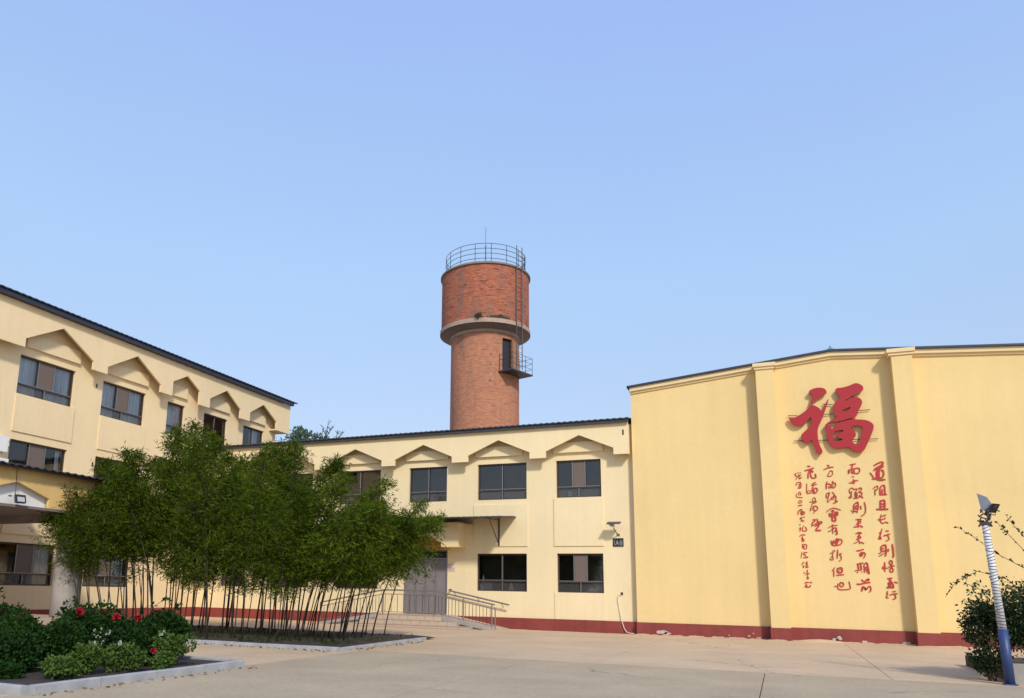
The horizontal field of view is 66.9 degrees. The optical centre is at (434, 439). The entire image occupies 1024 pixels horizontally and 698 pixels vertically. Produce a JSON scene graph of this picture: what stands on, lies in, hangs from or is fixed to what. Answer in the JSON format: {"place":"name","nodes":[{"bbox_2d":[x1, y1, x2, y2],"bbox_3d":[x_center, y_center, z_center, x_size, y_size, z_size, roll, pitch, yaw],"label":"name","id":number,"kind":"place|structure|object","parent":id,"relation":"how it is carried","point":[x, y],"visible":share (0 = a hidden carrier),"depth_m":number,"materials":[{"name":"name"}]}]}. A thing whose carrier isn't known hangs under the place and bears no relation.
{"place":"outdoors","nodes":[
{"label":"outdoors","id":0,"kind":"place"},
{"bbox_2d":[0,658,224,684],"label":"flower bed soil","id":1,"kind":"structure","parent":0,"point":[34,676],"depth_m":12.76,"materials":[{"name":"brown soil"}]},
{"bbox_2d":[0,660,26,678],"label":"shrub","id":2,"kind":"object","parent":1,"relation":"on","point":[10,670],"visible":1,"depth_m":11.85,"materials":[{"name":"green plant"}]},
{"bbox_2d":[0,611,43,632],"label":"rose bush","id":3,"kind":"object","parent":1,"relation":"on","point":[14,624],"visible":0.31,"depth_m":14.12,"materials":[{"name":"green plant"}]},
{"bbox_2d":[0,627,47,671],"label":"rose bush","id":4,"kind":"object","parent":1,"relation":"on","point":[24,648],"visible":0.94,"depth_m":12.70,"materials":[{"name":"green plant"}]},
{"bbox_2d":[0,587,50,632],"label":"rose bush","id":5,"kind":"object","parent":1,"relation":"on","point":[3,606],"visible":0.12,"depth_m":14.72,"materials":[{"name":"green plant"}]},
{"bbox_2d":[37,653,83,679],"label":"light green bush","id":6,"kind":"object","parent":1,"relation":"on","point":[62,667],"visible":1,"depth_m":11.84,"materials":[{"name":"green plant"}]},
{"bbox_2d":[35,615,88,663],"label":"rose bush","id":7,"kind":"object","parent":1,"relation":"on","point":[58,639],"visible":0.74,"depth_m":13.25,"materials":[{"name":"green plant"}]},
{"bbox_2d":[69,640,105,673],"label":"light green bush","id":8,"kind":"object","parent":1,"relation":"on","point":[90,654],"visible":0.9,"depth_m":12.59,"materials":[{"name":"green plant"}]},
{"bbox_2d":[51,595,135,644],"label":"rose bush","id":9,"kind":"object","parent":1,"relation":"on","point":[94,619],"visible":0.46,"depth_m":14.79,"materials":[{"name":"green plant"}]},
{"bbox_2d":[88,621,150,666],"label":"white flower plant","id":10,"kind":"object","parent":1,"relation":"on","point":[120,632],"visible":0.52,"depth_m":13.87,"materials":[{"name":"green plant"}]},
{"bbox_2d":[102,640,149,672],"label":"light green bush","id":11,"kind":"object","parent":1,"relation":"on","point":[121,658],"visible":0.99,"depth_m":13.04,"materials":[{"name":"green plant"}]},
{"bbox_2d":[104,596,171,655],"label":"rose bush","id":12,"kind":"object","parent":1,"relation":"on","point":[155,626],"visible":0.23,"depth_m":14.53,"materials":[{"name":"green plant"}]},
{"bbox_2d":[148,649,176,669],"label":"light green bush","id":13,"kind":"object","parent":1,"relation":"on","point":[164,659],"visible":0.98,"depth_m":13.39,"materials":[{"name":"green plant"}]},
{"bbox_2d":[142,602,192,644],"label":"rose bush","id":14,"kind":"object","parent":1,"relation":"on","point":[175,623],"visible":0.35,"depth_m":14.94,"materials":[{"name":"green plant"}]},
{"bbox_2d":[146,628,197,663],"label":"light green bush","id":15,"kind":"object","parent":1,"relation":"on","point":[167,642],"visible":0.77,"depth_m":14.17,"materials":[{"name":"green plant"}]},
{"bbox_2d":[0,667,449,697],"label":"road slab","id":16,"kind":"structure","parent":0,"point":[244,682],"depth_m":12.12,"materials":[{"name":"grey concrete"}]},
{"bbox_2d":[28,677,100,695],"bbox_3d":[-5.400,3.620,11.285,0.130,0.160,1.188,-4,-12,22],"label":"kerb stone","id":17,"kind":"object","parent":16,"relation":"on","point":[57,686],"visible":0.75,"depth_m":11.18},
{"bbox_2d":[100,670,156,685],"bbox_3d":[-4.933,3.844,12.367,0.130,0.160,1.188,-4,-12,23],"label":"kerb stone","id":18,"kind":"object","parent":16,"relation":"on","point":[127,677],"visible":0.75,"depth_m":12.32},
{"bbox_2d":[155,665,203,678],"bbox_3d":[-4.466,4.069,13.450,0.130,0.160,1.188,-4,-12,23],"label":"kerb stone","id":19,"kind":"object","parent":16,"relation":"on","point":[179,671],"visible":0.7,"depth_m":13.39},
{"bbox_2d":[0,616,524,696],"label":"yard slab","id":20,"kind":"structure","parent":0,"point":[252,655],"depth_m":26.04,"materials":[{"name":"concrete"}]},
{"bbox_2d":[0,461,147,624],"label":"porch","id":21,"kind":"object","parent":20,"relation":"on","point":[41,490],"visible":0.55,"depth_m":24.04,"materials":[{"name":"paint"}]},
{"bbox_2d":[0,284,297,618],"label":"dormitory wing","id":22,"kind":"structure","parent":20,"relation":"on","point":[77,393],"depth_m":34.29,"materials":[{"name":"beige paint"}]},
{"bbox_2d":[0,542,53,585],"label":"window","id":23,"kind":"structure","parent":22,"relation":"in","point":[18,566],"depth_m":31.79,"materials":[{"name":"grey glass"}]},
{"bbox_2d":[8,439,64,471],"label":"window","id":24,"kind":"structure","parent":22,"relation":"in","point":[24,453],"depth_m":32.62,"materials":[{"name":"grey glass"}]},
{"bbox_2d":[16,355,73,406],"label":"window","id":25,"kind":"structure","parent":22,"relation":"in","point":[38,379],"depth_m":32.63,"materials":[{"name":"grey glass"}]},
{"bbox_2d":[82,552,128,586],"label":"window","id":26,"kind":"structure","parent":22,"relation":"in","point":[101,581],"depth_m":35.53,"materials":[{"name":"grey glass"}]},
{"bbox_2d":[100,381,143,425],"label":"window","id":27,"kind":"structure","parent":22,"relation":"in","point":[119,403],"depth_m":36.48,"materials":[{"name":"grey glass"}]},
{"bbox_2d":[165,402,182,433],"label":"window","id":28,"kind":"structure","parent":22,"relation":"in","point":[174,411],"depth_m":39.68,"materials":[{"name":"grey glass"}]},
{"bbox_2d":[203,413,225,443],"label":"window","id":29,"kind":"structure","parent":22,"relation":"in","point":[218,424],"depth_m":43.66,"materials":[{"name":"brown glass"}]},
{"bbox_2d":[74,625,435,646],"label":"bamboo bed soil","id":30,"kind":"structure","parent":20,"relation":"on","point":[391,637],"depth_m":22.76,"materials":[{"name":"brown soil"}]},
{"bbox_2d":[27,515,94,599],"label":"bamboo","id":31,"kind":"object","parent":30,"relation":"on","point":[56,538],"visible":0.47,"depth_m":24.13,"materials":[{"name":"green plant"}]},
{"bbox_2d":[27,480,116,609],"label":"bamboo","id":32,"kind":"object","parent":30,"relation":"on","point":[75,493],"visible":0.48,"depth_m":24.16,"materials":[{"name":"green plant"}]},
{"bbox_2d":[43,484,121,603],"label":"bamboo","id":33,"kind":"object","parent":30,"relation":"on","point":[89,497],"visible":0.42,"depth_m":24.42,"materials":[{"name":"green plant"}]},
{"bbox_2d":[46,509,124,615],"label":"bamboo","id":34,"kind":"object","parent":30,"relation":"on","point":[72,519],"visible":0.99,"depth_m":23.49,"materials":[{"name":"green plant"}]},
{"bbox_2d":[74,493,152,614],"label":"bamboo","id":35,"kind":"object","parent":30,"relation":"on","point":[123,549],"visible":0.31,"depth_m":24.40,"materials":[{"name":"green plant"}]},
{"bbox_2d":[75,484,156,619],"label":"bamboo","id":36,"kind":"object","parent":30,"relation":"on","point":[110,495],"visible":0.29,"depth_m":24.54,"materials":[{"name":"green plant"}]},
{"bbox_2d":[81,456,165,615],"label":"bamboo","id":37,"kind":"object","parent":30,"relation":"on","point":[102,465],"visible":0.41,"depth_m":25.23,"materials":[{"name":"green plant"}]},
{"bbox_2d":[80,474,179,611],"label":"bamboo","id":38,"kind":"object","parent":30,"relation":"on","point":[128,498],"visible":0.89,"depth_m":23.71,"materials":[{"name":"green plant"}]},
{"bbox_2d":[93,497,171,616],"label":"bamboo","id":39,"kind":"object","parent":30,"relation":"on","point":[136,552],"visible":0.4,"depth_m":24.03,"materials":[{"name":"green plant"}]},
{"bbox_2d":[90,440,183,614],"bbox_3d":[-9.158,3.018,23.944,3.241,5.901,2.640,-7,-13,20],"label":"bamboo","id":40,"kind":"object","parent":30,"relation":"on","point":[129,457],"visible":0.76,"depth_m":24.06,"materials":[{"name":"green plant"}]},
{"bbox_2d":[142,462,198,608],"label":"bamboo","id":41,"kind":"object","parent":30,"relation":"on","point":[170,582],"visible":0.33,"depth_m":25.00,"materials":[{"name":"green plant"}]},
{"bbox_2d":[145,428,196,609],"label":"bamboo","id":42,"kind":"object","parent":30,"relation":"on","point":[178,446],"visible":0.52,"depth_m":24.41,"materials":[{"name":"green plant"}]},
{"bbox_2d":[143,423,222,612],"bbox_3d":[-8.077,2.821,25.096,3.232,6.770,2.786,8,-12,-20],"label":"bamboo","id":43,"kind":"object","parent":30,"relation":"on","point":[172,430],"visible":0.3,"depth_m":25.03,"materials":[{"name":"green plant"}]},
{"bbox_2d":[144,435,231,612],"bbox_3d":[-7.445,2.811,23.613,2.730,6.256,1.996,3,-11,-12],"label":"bamboo","id":44,"kind":"object","parent":30,"relation":"on","point":[219,449],"visible":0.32,"depth_m":23.65,"materials":[{"name":"green plant"}]},
{"bbox_2d":[159,457,224,618],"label":"bamboo","id":45,"kind":"object","parent":30,"relation":"on","point":[189,544],"visible":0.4,"depth_m":22.91,"materials":[{"name":"green plant"}]},
{"bbox_2d":[159,469,230,624],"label":"bamboo","id":46,"kind":"object","parent":30,"relation":"on","point":[200,533],"visible":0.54,"depth_m":22.48,"materials":[{"name":"green plant"}]},
{"bbox_2d":[160,431,244,638],"bbox_3d":[-6.484,2.696,21.925,2.450,5.880,2.353,7,-11,-38],"label":"bamboo","id":47,"kind":"object","parent":30,"relation":"on","point":[194,441],"visible":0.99,"depth_m":21.84,"materials":[{"name":"green plant"}]},
{"bbox_2d":[175,479,242,633],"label":"bamboo","id":48,"kind":"object","parent":30,"relation":"on","point":[217,510],"visible":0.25,"depth_m":23.47,"materials":[{"name":"green plant"}]},
{"bbox_2d":[179,425,255,632],"bbox_3d":[-6.865,2.811,24.281,2.769,6.536,2.381,-3,-12,20],"label":"bamboo","id":49,"kind":"object","parent":30,"relation":"on","point":[214,436],"visible":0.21,"depth_m":24.28,"materials":[{"name":"green plant"}]},
{"bbox_2d":[199,451,270,632],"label":"bamboo","id":50,"kind":"object","parent":30,"relation":"on","point":[247,464],"visible":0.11,"depth_m":25.01,"materials":[{"name":"green plant"}]},
{"bbox_2d":[198,447,272,635],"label":"bamboo","id":51,"kind":"object","parent":30,"relation":"on","point":[231,459],"visible":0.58,"depth_m":23.20,"materials":[{"name":"green plant"}]},
{"bbox_2d":[209,491,270,636],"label":"bamboo","id":52,"kind":"object","parent":30,"relation":"on","point":[235,532],"visible":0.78,"depth_m":22.22,"materials":[{"name":"green plant"}]},
{"bbox_2d":[217,439,287,637],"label":"bamboo","id":53,"kind":"object","parent":30,"relation":"on","point":[261,462],"visible":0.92,"depth_m":21.98,"materials":[{"name":"green plant"}]},
{"bbox_2d":[225,488,288,636],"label":"bamboo","id":54,"kind":"object","parent":30,"relation":"on","point":[261,496],"visible":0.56,"depth_m":22.17,"materials":[{"name":"green plant"}]},
{"bbox_2d":[233,481,317,637],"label":"bamboo","id":55,"kind":"object","parent":30,"relation":"on","point":[299,503],"visible":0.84,"depth_m":21.45,"materials":[{"name":"green plant"}]},
{"bbox_2d":[244,491,313,641],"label":"bamboo","id":56,"kind":"object","parent":30,"relation":"on","point":[275,503],"visible":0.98,"depth_m":21.07,"materials":[{"name":"green plant"}]},
{"bbox_2d":[251,437,310,624],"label":"bamboo","id":57,"kind":"object","parent":30,"relation":"on","point":[286,450],"visible":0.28,"depth_m":25.21,"materials":[{"name":"green plant"}]},
{"bbox_2d":[255,439,314,634],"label":"bamboo","id":58,"kind":"object","parent":30,"relation":"on","point":[290,461],"visible":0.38,"depth_m":24.36,"materials":[{"name":"green plant"}]},
{"bbox_2d":[254,496,319,634],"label":"bamboo","id":59,"kind":"object","parent":30,"relation":"on","point":[291,567],"visible":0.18,"depth_m":22.38,"materials":[{"name":"green plant"}]},
{"bbox_2d":[191,623,412,644],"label":"ground weeds","id":60,"kind":"object","parent":30,"relation":"on","point":[262,639],"visible":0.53,"depth_m":22.15,"materials":[{"name":"green plant"}]},
{"bbox_2d":[262,468,359,638],"bbox_3d":[-3.492,3.208,21.745,2.540,4.978,2.566,5,-9,-5],"label":"bamboo","id":61,"kind":"object","parent":30,"relation":"on","point":[341,480],"visible":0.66,"depth_m":21.95,"materials":[{"name":"green plant"}]},
{"bbox_2d":[273,462,358,637],"bbox_3d":[-3.522,3.139,22.968,2.971,5.524,2.824,-3,-12,25],"label":"bamboo","id":62,"kind":"object","parent":30,"relation":"on","point":[325,476],"visible":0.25,"depth_m":23.44,"materials":[{"name":"green plant"}]},
{"bbox_2d":[281,453,351,631],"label":"bamboo","id":63,"kind":"object","parent":30,"relation":"on","point":[337,461],"visible":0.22,"depth_m":24.03,"materials":[{"name":"green plant"}]},
{"bbox_2d":[289,501,361,638],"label":"bamboo","id":64,"kind":"object","parent":30,"relation":"on","point":[332,521],"visible":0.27,"depth_m":21.69,"materials":[{"name":"green plant"}]},
{"bbox_2d":[292,501,371,638],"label":"bamboo","id":65,"kind":"object","parent":30,"relation":"on","point":[351,513],"visible":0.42,"depth_m":21.07,"materials":[{"name":"green plant"}]},
{"bbox_2d":[289,519,385,639],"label":"bamboo","id":66,"kind":"object","parent":30,"relation":"on","point":[335,563],"visible":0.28,"depth_m":21.18,"materials":[{"name":"green plant"}]},
{"bbox_2d":[290,499,399,639],"bbox_3d":[-2.253,3.476,20.588,2.760,3.995,2.749,7,-12,-26],"label":"bamboo","id":67,"kind":"object","parent":30,"relation":"on","point":[378,509],"visible":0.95,"depth_m":20.62,"materials":[{"name":"green plant"}]},
{"bbox_2d":[313,474,398,641],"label":"bamboo","id":68,"kind":"object","parent":30,"relation":"on","point":[383,488],"visible":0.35,"depth_m":21.65,"materials":[{"name":"green plant"}]},
{"bbox_2d":[324,501,394,639],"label":"bamboo","id":69,"kind":"object","parent":30,"relation":"on","point":[358,578],"visible":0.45,"depth_m":21.50,"materials":[{"name":"green plant"}]},
{"bbox_2d":[343,522,406,636],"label":"bamboo","id":70,"kind":"object","parent":30,"relation":"on","point":[397,535],"visible":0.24,"depth_m":22.64,"materials":[{"name":"green plant"}]},
{"bbox_2d":[355,523,417,637],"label":"bamboo","id":71,"kind":"object","parent":30,"relation":"on","point":[398,559],"visible":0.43,"depth_m":22.83,"materials":[{"name":"green plant"}]},
{"bbox_2d":[361,510,425,635],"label":"bamboo","id":72,"kind":"object","parent":30,"relation":"on","point":[405,520],"visible":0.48,"depth_m":22.98,"materials":[{"name":"green plant"}]},
{"bbox_2d":[365,494,431,634],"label":"bamboo","id":73,"kind":"object","parent":30,"relation":"on","point":[418,505],"visible":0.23,"depth_m":24.85,"materials":[{"name":"green plant"}]},
{"bbox_2d":[369,513,447,635],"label":"bamboo","id":74,"kind":"object","parent":30,"relation":"on","point":[428,522],"visible":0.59,"depth_m":23.55,"materials":[{"name":"green plant"}]},
{"bbox_2d":[383,510,446,635],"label":"bamboo","id":75,"kind":"object","parent":30,"relation":"on","point":[441,520],"visible":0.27,"depth_m":24.27,"materials":[{"name":"green plant"}]},
{"bbox_2d":[319,613,376,623],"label":"ramp","id":76,"kind":"structure","parent":20,"relation":"on","point":[351,619],"depth_m":34.22,"materials":[{"name":"concrete"}]},
{"bbox_2d":[319,589,495,628],"bbox_3d":[-1.344,7.256,33.324,8.456,1.507,0.064,-4,-12,24],"label":"handrail","id":77,"kind":"object","parent":76,"relation":"on","point":[434,613],"visible":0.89,"depth_m":32.93,"materials":[{"name":"silver metal"}]},
{"bbox_2d":[348,613,472,629],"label":"entrance steps","id":78,"kind":"structure","parent":20,"relation":"on","point":[436,621],"depth_m":32.73,"materials":[{"name":"concrete"}]},
{"bbox_2d":[439,615,508,629],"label":"ramp","id":79,"kind":"structure","parent":20,"relation":"on","point":[474,624],"depth_m":32.22,"materials":[{"name":"concrete"}]},
{"bbox_2d":[244,650,535,681],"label":"road slab","id":80,"kind":"structure","parent":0,"point":[434,667],"depth_m":16.01,"materials":[{"name":"grey concrete"}]},
{"bbox_2d":[440,243,532,429],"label":"water tower","id":81,"kind":"structure","parent":0,"point":[487,374],"depth_m":47.91,"materials":[{"name":"red brick"}]},
{"bbox_2d":[370,638,640,662],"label":"yard slab","id":82,"kind":"structure","parent":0,"point":[552,651],"depth_m":21.05,"materials":[{"name":"concrete"}]},
{"bbox_2d":[0,0,1023,441],"label":"sky","id":83,"kind":"structure","parent":0,"point":[273,196],"materials":[{"name":"blue"}]},
{"bbox_2d":[392,682,669,697],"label":"road slab","id":84,"kind":"structure","parent":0,"point":[458,690],"depth_m":11.96,"materials":[{"name":"grey concrete"}]},
{"bbox_2d":[466,630,669,645],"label":"yard slab","id":85,"kind":"structure","parent":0,"point":[588,637],"depth_m":27.38,"materials":[{"name":"concrete"}]},
{"bbox_2d":[454,660,764,697],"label":"road slab","id":86,"kind":"structure","parent":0,"point":[671,682],"depth_m":14.11,"materials":[{"name":"grey concrete"}]},
{"bbox_2d":[595,646,891,679],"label":"yard slab","id":87,"kind":"structure","parent":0,"point":[796,663],"depth_m":18.61,"materials":[{"name":"concrete"}]},
{"bbox_2d":[644,636,859,655],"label":"yard slab","id":88,"kind":"structure","parent":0,"point":[762,645],"depth_m":24.90,"materials":[{"name":"concrete"}]},
{"bbox_2d":[760,673,1023,697],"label":"road slab","id":89,"kind":"structure","parent":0,"point":[777,685],"depth_m":13.53,"materials":[{"name":"grey concrete"}]},
{"bbox_2d":[844,643,1023,660],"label":"yard slab","id":90,"kind":"structure","parent":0,"point":[907,651],"depth_m":23.50,"materials":[{"name":"concrete"}]},
{"bbox_2d":[861,656,1023,686],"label":"yard slab","id":91,"kind":"structure","parent":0,"point":[935,670],"depth_m":17.14,"materials":[{"name":"concrete"}]},
{"bbox_2d":[977,494,1018,685],"bbox_3d":[10.891,2.857,14.864,0.430,3.632,0.391,-4,-12,24],"label":"garden lamp","id":92,"kind":"object","parent":91,"relation":"on","point":[987,506],"visible":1,"depth_m":14.88,"materials":[{"name":"white metal"}]},
{"bbox_2d":[965,655,1023,679],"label":"planter soil","id":93,"kind":"structure","parent":0,"point":[1016,660],"depth_m":17.67,"materials":[{"name":"brown soil"}]},
{"bbox_2d":[964,641,1002,680],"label":"shrub","id":94,"kind":"object","parent":93,"relation":"on","point":[983,662],"visible":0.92,"depth_m":15.32,"materials":[{"name":"green plant"}]},
{"bbox_2d":[946,514,1023,658],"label":"privet shrub","id":95,"kind":"object","parent":93,"relation":"on","point":[1013,596],"visible":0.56,"depth_m":15.66,"materials":[{"name":"green plant"}]},
{"bbox_2d":[954,594,1023,674],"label":"clipped shrub","id":96,"kind":"object","parent":93,"relation":"on","point":[975,622],"visible":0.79,"depth_m":15.57,"materials":[{"name":"green plant"}]},
{"label":"ground","id":97,"kind":"structure","parent":0,"visible":0},
{"bbox_2d":[194,417,636,633],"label":"office wing","id":98,"kind":"structure","parent":97,"relation":"on","point":[555,556],"depth_m":33.95,"materials":[{"name":"beige paint"}]},
{"bbox_2d":[340,470,380,503],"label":"window","id":99,"kind":"structure","parent":98,"relation":"in","point":[363,480],"depth_m":38.81,"materials":[{"name":"grey glass"}]},
{"bbox_2d":[403,550,447,614],"bbox_3d":[-0.355,6.471,35.078,2.180,2.870,0.285,-4,-12,24],"label":"door","id":100,"kind":"structure","parent":98,"relation":"in","point":[439,574],"depth_m":34.92,"materials":[{"name":"grey metal"}]},
{"bbox_2d":[410,467,446,501],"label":"window","id":101,"kind":"structure","parent":98,"relation":"in","point":[432,482],"depth_m":37.24,"materials":[{"name":"grey glass"}]},
{"bbox_2d":[408,516,515,548],"bbox_3d":[-0.753,4.123,34.423,8.580,1.441,1.998,-4,-12,24],"label":"entrance canopy","id":102,"kind":"object","parent":98,"relation":"attached to","point":[455,535],"visible":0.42,"depth_m":33.81,"materials":[{"name":"paint"}]},
{"bbox_2d":[478,463,526,499],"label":"window","id":103,"kind":"structure","parent":98,"relation":"in","point":[496,481],"depth_m":35.74,"materials":[{"name":"grey glass"}]},
{"bbox_2d":[478,554,526,591],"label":"window","id":104,"kind":"structure","parent":98,"relation":"in","point":[502,570],"depth_m":34.94,"materials":[{"name":"brown glass"}]},
{"bbox_2d":[557,459,600,497],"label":"window","id":105,"kind":"structure","parent":98,"relation":"in","point":[581,477],"depth_m":34.15,"materials":[{"name":"grey glass"}]},
{"bbox_2d":[558,554,603,592],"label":"window","id":106,"kind":"structure","parent":98,"relation":"in","point":[577,573],"depth_m":33.37,"materials":[{"name":"grey glass"}]},
{"bbox_2d":[626,343,1023,649],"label":"assembly hall","id":107,"kind":"structure","parent":97,"relation":"on","point":[721,457],"depth_m":28.54,"materials":[{"name":"yellow paint"}]},
{"bbox_2d":[788,383,877,454],"bbox_3d":[14.961,-0.750,29.007,2.952,2.640,0.194,-4,-12,24],"label":"fortune character","id":108,"kind":"object","parent":107,"relation":"attached to","point":[816,414],"visible":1,"depth_m":28.83,"materials":[{"name":"red"}]},
{"bbox_2d":[794,461,897,598],"bbox_3d":[15.036,3.303,28.231,3.074,4.953,0.037,-4,-12,24],"label":"wall inscription","id":109,"kind":"object","parent":107,"relation":"attached to","point":[877,469],"depth_m":28.18,"materials":[{"name":"red paint"}]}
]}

